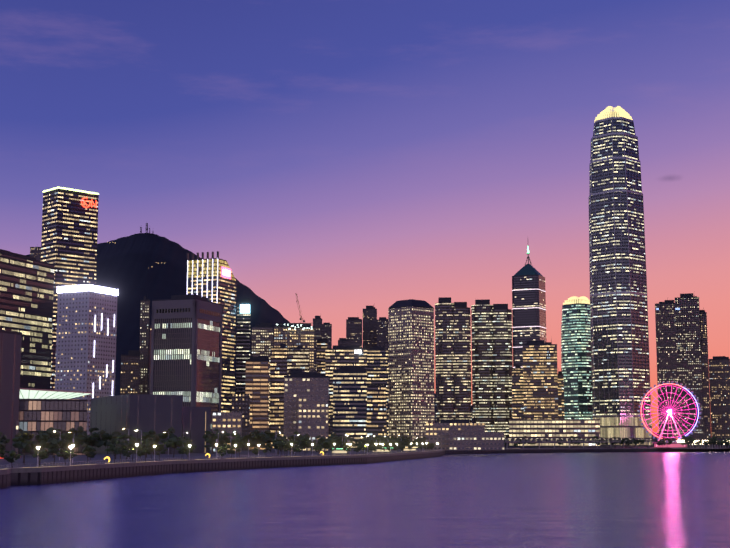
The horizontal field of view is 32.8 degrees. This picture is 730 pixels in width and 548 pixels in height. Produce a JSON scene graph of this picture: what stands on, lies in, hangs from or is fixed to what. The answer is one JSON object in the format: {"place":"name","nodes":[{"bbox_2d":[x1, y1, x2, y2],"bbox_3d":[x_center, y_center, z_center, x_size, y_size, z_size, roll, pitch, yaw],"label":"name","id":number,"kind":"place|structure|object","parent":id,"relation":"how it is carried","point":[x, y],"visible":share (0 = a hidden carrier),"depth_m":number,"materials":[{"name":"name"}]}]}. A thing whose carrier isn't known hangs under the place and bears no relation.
{"place":"outdoors","nodes":[
{"label":"outdoors","id":0,"kind":"place"},
{"bbox_2d":[287,337,308,375],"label":"building slab","id":1,"kind":"structure","parent":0,"point":[297,356],"depth_m":1197.32,"materials":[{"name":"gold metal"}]},
{"bbox_2d":[0,448,728,487],"bbox_3d":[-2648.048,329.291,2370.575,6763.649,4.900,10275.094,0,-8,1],"label":"waterfront promenade","id":2,"kind":"structure","parent":0,"point":[25,476],"depth_m":462.46,"materials":[{"name":"concrete"}]},
{"bbox_2d":[0,329,21,456],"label":"building block","id":3,"kind":"structure","parent":2,"relation":"on","point":[10,354],"depth_m":515.76,"materials":[{"name":"grey"}]},
{"bbox_2d":[15,421,18,454],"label":"building","id":4,"kind":"structure","parent":2,"relation":"on","point":[17,430],"depth_m":518.64,"materials":[{"name":"beige stone"}]},
{"bbox_2d":[0,249,54,389],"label":"office building","id":5,"kind":"structure","parent":2,"relation":"on","point":[26,295],"depth_m":878.72,"materials":[{"name":"grey"}]},
{"bbox_2d":[0,250,35,259],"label":"roof","id":6,"kind":"structure","parent":5,"relation":"on","point":[16,254],"depth_m":876.86,"materials":[{"name":"grey"}]},
{"bbox_2d":[30,247,40,260],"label":"building","id":7,"kind":"structure","parent":2,"relation":"on","point":[35,252],"depth_m":2340.68,"materials":[{"name":"grey"}]},
{"bbox_2d":[19,399,86,454],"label":"glass podium","id":8,"kind":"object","parent":2,"relation":"on","point":[63,415],"visible":0.46,"depth_m":599.73,"materials":[{"name":"grey"}]},
{"bbox_2d":[19,388,92,398],"bbox_3d":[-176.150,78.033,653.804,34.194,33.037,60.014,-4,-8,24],"label":"lit roof","id":9,"kind":"structure","parent":8,"relation":"on","point":[27,393],"depth_m":646.82,"materials":[{"name":"grey"}]},
{"bbox_2d":[41,189,98,389],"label":"tower building","id":10,"kind":"structure","parent":2,"relation":"on","point":[69,235],"depth_m":1179.99,"materials":[{"name":"grey"}]},
{"bbox_2d":[42,187,98,207],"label":"illuminated sign","id":11,"kind":"object","parent":10,"relation":"attached to","point":[84,201],"visible":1,"depth_m":1191.15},
{"bbox_2d":[54,284,118,434],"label":"high-rise building","id":12,"kind":"structure","parent":2,"relation":"on","point":[79,366],"depth_m":1011.95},
{"bbox_2d":[93,313,114,396],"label":"light strips","id":13,"kind":"object","parent":12,"relation":"attached to","point":[94,352],"visible":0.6,"depth_m":1019.69,"materials":[{"name":"white"}]},
{"bbox_2d":[120,350,140,394],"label":"building","id":14,"kind":"structure","parent":2,"relation":"on","point":[130,374],"depth_m":1301.23,"materials":[{"name":"grey"}]},
{"bbox_2d":[90,394,181,453],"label":"dark hall","id":15,"kind":"structure","parent":2,"relation":"on","point":[132,413],"depth_m":643.56,"materials":[{"name":"grey"}]},
{"bbox_2d":[139,293,149,393],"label":"high-rise building","id":16,"kind":"structure","parent":2,"relation":"on","point":[144,329],"depth_m":1354.32,"materials":[{"name":"grey"}]},
{"bbox_2d":[148,321,151,393],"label":"building","id":17,"kind":"structure","parent":2,"relation":"on","point":[149,358],"depth_m":1300.84,"materials":[{"name":"grey"}]},
{"bbox_2d":[152,294,221,449],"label":"building","id":18,"kind":"structure","parent":2,"relation":"on","point":[172,355],"depth_m":946.95,"materials":[{"name":"grey"}]},
{"bbox_2d":[150,299,222,411],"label":"building frame","id":19,"kind":"object","parent":18,"relation":"attached to","point":[194,309],"visible":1,"depth_m":948.56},
{"bbox_2d":[182,406,210,452],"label":"building","id":20,"kind":"structure","parent":2,"relation":"on","point":[196,423],"depth_m":696.06,"materials":[{"name":"grey concrete"}]},
{"bbox_2d":[187,276,235,411],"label":"high-rise building","id":21,"kind":"structure","parent":2,"relation":"on","point":[226,298],"depth_m":1269.94,"materials":[{"name":"grey"}]},
{"bbox_2d":[187,251,230,297],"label":"vertical fins","id":22,"kind":"object","parent":21,"relation":"attached to","point":[225,272],"visible":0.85,"depth_m":1268.20,"materials":[{"name":"white metal"}]},
{"bbox_2d":[188,258,235,280],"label":"building crown","id":23,"kind":"object","parent":21,"relation":"attached to","point":[222,262],"visible":0.46,"depth_m":1267.90},
{"bbox_2d":[211,412,241,451],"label":"building","id":24,"kind":"structure","parent":2,"relation":"on","point":[228,422],"depth_m":752.86,"materials":[{"name":"beige stone"}]},
{"bbox_2d":[59,428,398,459],"bbox_3d":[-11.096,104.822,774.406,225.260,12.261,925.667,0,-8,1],"label":"street lamps","id":25,"kind":"object","parent":2,"relation":"on","point":[230,443],"visible":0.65,"depth_m":600.11,"materials":[{"name":"grey"}]},
{"bbox_2d":[36,439,438,466],"bbox_3d":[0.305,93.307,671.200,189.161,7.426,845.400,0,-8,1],"label":"street lamps","id":26,"kind":"object","parent":2,"relation":"on","point":[216,444],"visible":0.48,"depth_m":465.68,"materials":[{"name":"grey"}]},
{"bbox_2d":[231,394,249,450],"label":"building","id":27,"kind":"structure","parent":2,"relation":"on","point":[240,402],"depth_m":893.02,"materials":[{"name":"grey"}]},
{"bbox_2d":[236,295,250,393],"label":"skyscraper","id":28,"kind":"structure","parent":2,"relation":"on","point":[243,340],"depth_m":1300.87,"materials":[{"name":"grey glass"}]},
{"bbox_2d":[240,304,249,312],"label":"billboard","id":29,"kind":"object","parent":28,"relation":"attached to","point":[247,308],"visible":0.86,"depth_m":1304.14},
{"bbox_2d":[245,350,268,449],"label":"high-rise building","id":30,"kind":"structure","parent":2,"relation":"on","point":[257,380],"depth_m":994.45,"materials":[{"name":"brown"}]},
{"bbox_2d":[250,357,264,359],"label":"rooftop structure","id":31,"kind":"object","parent":30,"relation":"on","point":[257,358],"depth_m":1004.88,"materials":[{"name":"grey"}]},
{"bbox_2d":[0,447,519,469],"bbox_3d":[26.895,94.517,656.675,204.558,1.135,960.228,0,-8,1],"label":"promenade railing","id":32,"kind":"object","parent":2,"relation":"on","point":[142,460],"visible":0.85,"depth_m":409.39,"materials":[{"name":"silver metal"}]},
{"bbox_2d":[252,323,273,429],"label":"high-rise building","id":33,"kind":"structure","parent":2,"relation":"on","point":[262,340],"depth_m":1502.27,"materials":[{"name":"grey"}]},
{"bbox_2d":[255,325,269,326],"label":"rooftop structure","id":34,"kind":"object","parent":33,"relation":"on","point":[262,325],"visible":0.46,"depth_m":1509.90,"materials":[{"name":"grey"}]},
{"bbox_2d":[269,343,286,448],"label":"building slab","id":35,"kind":"structure","parent":2,"relation":"on","point":[278,364],"depth_m":1144.02,"materials":[{"name":"black metal"}]},
{"bbox_2d":[274,326,313,371],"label":"high-rise building","id":36,"kind":"structure","parent":2,"relation":"on","point":[304,338],"depth_m":1452.40,"materials":[{"name":"grey"}]},
{"bbox_2d":[276,323,311,329],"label":"rooftop lights","id":37,"kind":"object","parent":36,"relation":"on","point":[293,325],"visible":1,"depth_m":1450.01,"materials":[{"name":"grey metal"}]},
{"bbox_2d":[278,323,310,325],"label":"roof construction","id":38,"kind":"object","parent":36,"relation":"on","point":[295,324],"visible":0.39,"depth_m":1457.10,"materials":[{"name":"grey"}]},
{"bbox_2d":[295,293,304,321],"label":"tower crane","id":39,"kind":"object","parent":36,"relation":"on","point":[301,318],"visible":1,"depth_m":1453.37,"materials":[{"name":"brown"}]},
{"bbox_2d":[283,364,328,450],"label":"city hall","id":40,"kind":"structure","parent":2,"relation":"on","point":[295,387],"depth_m":843.91,"materials":[{"name":"beige stone"}]},
{"bbox_2d":[291,373,321,375],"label":"rooftop structure","id":41,"kind":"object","parent":40,"relation":"on","point":[306,374],"depth_m":850.60,"materials":[{"name":"grey"}]},
{"bbox_2d":[298,397,327,450],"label":"city hall building","id":42,"kind":"structure","parent":2,"relation":"on","point":[313,417],"depth_m":821.08,"materials":[{"name":"grey concrete"}]},
{"bbox_2d":[313,315,321,371],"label":"residential building","id":43,"kind":"structure","parent":2,"relation":"on","point":[317,322],"depth_m":2203.80,"materials":[{"name":"grey"}]},
{"bbox_2d":[317,338,326,372],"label":"dark building","id":44,"kind":"structure","parent":2,"relation":"on","point":[321,345],"depth_m":1497.32,"materials":[{"name":"grey glass"}]},
{"bbox_2d":[322,323,331,348],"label":"residential building","id":45,"kind":"structure","parent":2,"relation":"on","point":[327,331],"depth_m":2203.25,"materials":[{"name":"grey"}]},
{"bbox_2d":[325,344,366,435],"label":"high-rise building","id":46,"kind":"structure","parent":2,"relation":"on","point":[335,359],"depth_m":1346.05,"materials":[{"name":"grey"}]},
{"bbox_2d":[333,345,359,348],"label":"rooftop structure","id":47,"kind":"object","parent":46,"relation":"on","point":[344,347],"visible":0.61,"depth_m":1354.13,"materials":[{"name":"grey"}]},
{"bbox_2d":[333,366,366,448],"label":"office building","id":48,"kind":"structure","parent":2,"relation":"on","point":[349,401],"depth_m":1140.41,"materials":[{"name":"grey glass"}]},
{"bbox_2d":[0,426,729,467],"bbox_3d":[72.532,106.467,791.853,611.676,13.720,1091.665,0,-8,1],"label":"trees","id":49,"kind":"object","parent":2,"relation":"on","point":[53,439],"visible":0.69,"depth_m":563.51,"materials":[{"name":"green plant"}]},
{"bbox_2d":[330,447,417,454],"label":"park kiosks","id":50,"kind":"object","parent":2,"relation":"on","point":[340,451],"visible":0.44,"depth_m":690.89,"materials":[{"name":"grey"}]},
{"bbox_2d":[367,385,385,441],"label":"office building","id":51,"kind":"structure","parent":2,"relation":"on","point":[376,410],"depth_m":1138.27,"materials":[{"name":"yellow"}]},
{"bbox_2d":[367,346,388,439],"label":"blue building","id":52,"kind":"structure","parent":2,"relation":"on","point":[377,367],"depth_m":1393.01,"materials":[{"name":"grey"}]},
{"bbox_2d":[370,347,384,349],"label":"rooftop structure","id":53,"kind":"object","parent":52,"relation":"on","point":[377,348],"depth_m":1401.34,"materials":[{"name":"grey"}]},
{"bbox_2d":[388,307,434,443],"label":"skyscraper","id":54,"kind":"structure","parent":2,"relation":"on","point":[411,369],"depth_m":1454.75,"materials":[{"name":"grey"}]},
{"bbox_2d":[388,299,433,308],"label":"building roof","id":55,"kind":"structure","parent":54,"relation":"on","point":[411,303],"depth_m":1467.64,"materials":[{"name":"metal"}]},
{"bbox_2d":[435,297,471,422],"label":"exchange building","id":56,"kind":"structure","parent":2,"relation":"on","point":[453,356],"depth_m":1591.67,"materials":[{"name":"grey"}]},
{"bbox_2d":[425,423,484,449],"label":"low-rise building","id":57,"kind":"structure","parent":2,"relation":"on","point":[435,433],"depth_m":935.10,"materials":[{"name":"beige stone"}]},
{"bbox_2d":[440,419,469,422],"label":"rooftop structure","id":58,"kind":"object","parent":57,"relation":"on","point":[454,420],"depth_m":944.40,"materials":[{"name":"grey"}]},
{"bbox_2d":[449,432,503,449],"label":"low-rise building","id":59,"kind":"structure","parent":2,"relation":"on","point":[476,440],"depth_m":923.37,"materials":[{"name":"grey concrete"}]},
{"bbox_2d":[471,299,512,437],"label":"exchange building","id":60,"kind":"structure","parent":2,"relation":"on","point":[492,351],"depth_m":1638.55,"materials":[{"name":"grey"}]},
{"bbox_2d":[512,365,523,418],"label":"high-rise building","id":61,"kind":"structure","parent":2,"relation":"on","point":[517,395],"depth_m":1543.54,"materials":[{"name":"grey"}]},
{"bbox_2d":[523,340,557,418],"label":"building","id":62,"kind":"structure","parent":2,"relation":"on","point":[540,383],"depth_m":1533.45,"materials":[{"name":"gold metal"}]},
{"bbox_2d":[528,342,551,343],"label":"roof","id":63,"kind":"structure","parent":62,"relation":"on","point":[539,342],"depth_m":1544.69,"materials":[{"name":"grey"}]},
{"bbox_2d":[509,419,599,445],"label":"low-rise building","id":64,"kind":"structure","parent":2,"relation":"on","point":[559,428],"depth_m":1393.66,"materials":[{"name":"grey"}]},
{"bbox_2d":[558,371,564,418],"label":"building","id":65,"kind":"structure","parent":2,"relation":"on","point":[560,395],"depth_m":1581.59,"materials":[{"name":"grey"}]},
{"bbox_2d":[561,296,592,418],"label":"skyscraper","id":66,"kind":"structure","parent":2,"relation":"on","point":[576,369],"depth_m":1718.52,"materials":[{"name":"glass"}]},
{"bbox_2d":[504,438,653,448],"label":"walkway","id":67,"kind":"structure","parent":2,"relation":"on","point":[563,440],"depth_m":1164.37,"materials":[{"name":"grey concrete"}]},
{"bbox_2d":[589,106,650,417],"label":"skyscraper","id":68,"kind":"structure","parent":2,"relation":"on","point":[603,381],"depth_m":1511.69,"materials":[{"name":"grey glass"}]},
{"bbox_2d":[589,117,652,444],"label":"building ribs","id":69,"kind":"object","parent":2,"relation":"on","point":[590,260],"visible":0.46,"depth_m":1517.25,"materials":[{"name":"grey metal"}]},
{"bbox_2d":[592,417,651,444],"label":"low-rise building","id":70,"kind":"structure","parent":2,"relation":"on","point":[610,430],"depth_m":1482.14,"materials":[{"name":"beige glass"}]},
{"bbox_2d":[655,298,679,443],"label":"high-rise building","id":71,"kind":"structure","parent":2,"relation":"on","point":[666,339],"depth_m":1630.93,"materials":[{"name":"grey"}]},
{"bbox_2d":[638,381,700,446],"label":"ferris wheel","id":72,"kind":"object","parent":2,"relation":"on","point":[669,411],"visible":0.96,"depth_m":1336.11,"materials":[{"name":"pink metal"}]},
{"bbox_2d":[675,295,703,443],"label":"high-rise building","id":73,"kind":"structure","parent":2,"relation":"on","point":[689,365],"depth_m":1639.47,"materials":[{"name":"grey"}]},
{"bbox_2d":[680,293,692,296],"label":"rooftop structure","id":74,"kind":"object","parent":73,"relation":"on","point":[687,295],"visible":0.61,"depth_m":1659.02,"materials":[{"name":"grey"}]},
{"bbox_2d":[700,310,710,438],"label":"high-rise building","id":75,"kind":"structure","parent":2,"relation":"on","point":[705,375],"depth_m":1648.98,"materials":[{"name":"grey"}]},
{"bbox_2d":[708,357,729,438],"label":"building","id":76,"kind":"structure","parent":2,"relation":"on","point":[719,377],"depth_m":1721.84,"materials":[{"name":"grey"}]},
{"bbox_2d":[713,356,725,358],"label":"roof","id":77,"kind":"structure","parent":76,"relation":"on","point":[719,357],"depth_m":1735.35,"materials":[{"name":"grey"}]},
{"bbox_2d":[0,451,729,547],"bbox_3d":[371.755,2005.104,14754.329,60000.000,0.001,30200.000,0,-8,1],"label":"water","id":78,"kind":"structure","parent":0,"point":[600,500],"depth_m":199.46,"materials":[{"name":"liquid"}]},
{"bbox_2d":[670,439,729,451],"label":"ferry pier","id":79,"kind":"structure","parent":78,"relation":"in","point":[682,441],"depth_m":1260.34,"materials":[{"name":"grey concrete"}]},
{"bbox_2d":[0,0,729,432],"label":"sky","id":80,"kind":"structure","parent":0,"point":[345,157],"materials":[{"name":"purple"}]},
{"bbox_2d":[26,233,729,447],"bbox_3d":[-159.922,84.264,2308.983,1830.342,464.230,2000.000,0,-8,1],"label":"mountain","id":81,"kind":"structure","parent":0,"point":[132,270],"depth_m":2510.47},
{"bbox_2d":[140,223,149,233],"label":"antenna masts","id":82,"kind":"object","parent":81,"relation":"on","point":[145,228],"visible":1,"depth_m":2734.63,"materials":[{"name":"grey metal"}]},
{"bbox_2d":[338,338,349,345],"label":"rooftop structure","id":83,"kind":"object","parent":81,"relation":"on","point":[342,341],"visible":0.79,"depth_m":2300.69,"materials":[{"name":"grey"}]},
{"bbox_2d":[346,317,361,347],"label":"residential building","id":84,"kind":"structure","parent":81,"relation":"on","point":[354,331],"depth_m":2403.13,"materials":[{"name":"grey"}]},
{"bbox_2d":[363,307,376,349],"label":"residential building","id":85,"kind":"structure","parent":81,"relation":"on","point":[369,328],"depth_m":2453.17,"materials":[{"name":"grey"}]},
{"bbox_2d":[376,319,388,392],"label":"residential building","id":86,"kind":"structure","parent":81,"relation":"on","point":[382,333],"depth_m":2400.58,"materials":[{"name":"grey"}]},
{"bbox_2d":[512,275,546,367],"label":"building","id":87,"kind":"structure","parent":81,"relation":"on","point":[528,300],"depth_m":2028.15,"materials":[{"name":"grey glass"}]},
{"bbox_2d":[514,247,541,275],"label":"spire roof","id":88,"kind":"structure","parent":87,"relation":"on","point":[528,269],"depth_m":2046.40,"materials":[{"name":"blue metal"}]},
{"bbox_2d":[512,289,545,367],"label":"bands","id":89,"kind":"object","parent":87,"relation":"attached to","point":[525,308],"visible":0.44,"depth_m":2028.42,"materials":[{"name":"white"}]}
]}

